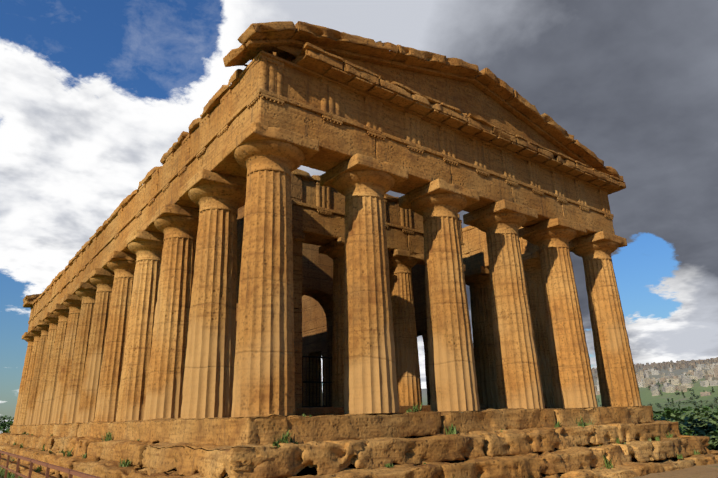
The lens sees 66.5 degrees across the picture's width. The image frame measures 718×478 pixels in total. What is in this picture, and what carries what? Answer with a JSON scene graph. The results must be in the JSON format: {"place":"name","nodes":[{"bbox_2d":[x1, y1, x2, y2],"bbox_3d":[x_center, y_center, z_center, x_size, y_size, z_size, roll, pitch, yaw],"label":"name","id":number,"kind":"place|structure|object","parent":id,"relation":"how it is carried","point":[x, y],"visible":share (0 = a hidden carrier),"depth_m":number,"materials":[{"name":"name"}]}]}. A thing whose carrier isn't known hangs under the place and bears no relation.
{"place":"outdoors","nodes":[
{"label":"outdoors","id":0,"kind":"place"},
{"bbox_2d":[0,0,717,433],"label":"sky","id":1,"kind":"structure","parent":0,"point":[94,94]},
{"bbox_2d":[236,172,485,415],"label":"temple cella walls","id":2,"kind":"structure","parent":0,"point":[313,296],"depth_m":25.52,"materials":[{"name":"brown stone"}]},
{"bbox_2d":[302,356,331,406],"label":"gate","id":3,"kind":"structure","parent":2,"relation":"attached to","point":[316,382],"depth_m":24.56,"materials":[{"name":"grey metal"}]},
{"bbox_2d":[10,362,717,477],"bbox_3d":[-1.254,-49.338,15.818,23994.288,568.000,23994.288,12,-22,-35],"label":"terrain","id":4,"kind":"structure","parent":0,"point":[696,471],"depth_m":1927.51,"materials":[{"name":"green plant"}]},
{"bbox_2d":[0,450,100,477],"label":"fence","id":5,"kind":"object","parent":4,"relation":"on","point":[71,472],"visible":1,"depth_m":12.33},
{"bbox_2d":[0,406,717,477],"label":"stone steps","id":6,"kind":"structure","parent":4,"relation":"on","point":[365,445],"depth_m":14.22,"materials":[{"name":"brown stone"}]},
{"bbox_2d":[13,168,641,424],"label":"columns","id":7,"kind":"structure","parent":6,"relation":"on","point":[156,339],"depth_m":17.20,"materials":[{"name":"brown stone"}]},
{"bbox_2d":[22,122,626,345],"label":"column capitals","id":8,"kind":"object","parent":7,"relation":"on","point":[256,146],"visible":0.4,"depth_m":18.19,"materials":[{"name":"brown stone"}]},
{"bbox_2d":[23,21,625,328],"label":"entablature","id":9,"kind":"structure","parent":8,"relation":"on","point":[340,109],"depth_m":17.71,"materials":[{"name":"stone"}]},
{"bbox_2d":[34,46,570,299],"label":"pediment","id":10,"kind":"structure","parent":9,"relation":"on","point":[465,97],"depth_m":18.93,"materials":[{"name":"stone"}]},
{"bbox_2d":[0,403,700,477],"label":"step weeds","id":11,"kind":"object","parent":6,"relation":"on","point":[285,439],"visible":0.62,"depth_m":17.66,"materials":[{"name":"green plant"}]},
{"bbox_2d":[0,374,717,450],"bbox_3d":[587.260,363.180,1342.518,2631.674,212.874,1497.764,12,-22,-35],"label":"bush","id":12,"kind":"object","parent":4,"relation":"on","point":[3,424],"visible":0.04,"depth_m":74.53,"materials":[{"name":"green plant"}]},
{"bbox_2d":[2,381,717,434],"bbox_3d":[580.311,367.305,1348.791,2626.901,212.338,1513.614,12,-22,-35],"label":"valley tree trunks","id":13,"kind":"object","parent":4,"relation":"on","point":[650,405],"depth_m":1741.13,"materials":[{"name":"brown plant"}]},
{"bbox_2d":[591,357,717,395],"bbox_3d":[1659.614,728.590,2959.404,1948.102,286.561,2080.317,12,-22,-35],"label":"distant buildings","id":14,"kind":"structure","parent":4,"relation":"on","point":[710,375],"depth_m":2399.51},
{"bbox_2d":[642,379,717,449],"bbox_3d":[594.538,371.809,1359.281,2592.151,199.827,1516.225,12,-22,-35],"label":"trees","id":15,"kind":"object","parent":4,"relation":"on","point":[701,425],"visible":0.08,"depth_m":37.70,"materials":[{"name":"green plant"}]}
]}

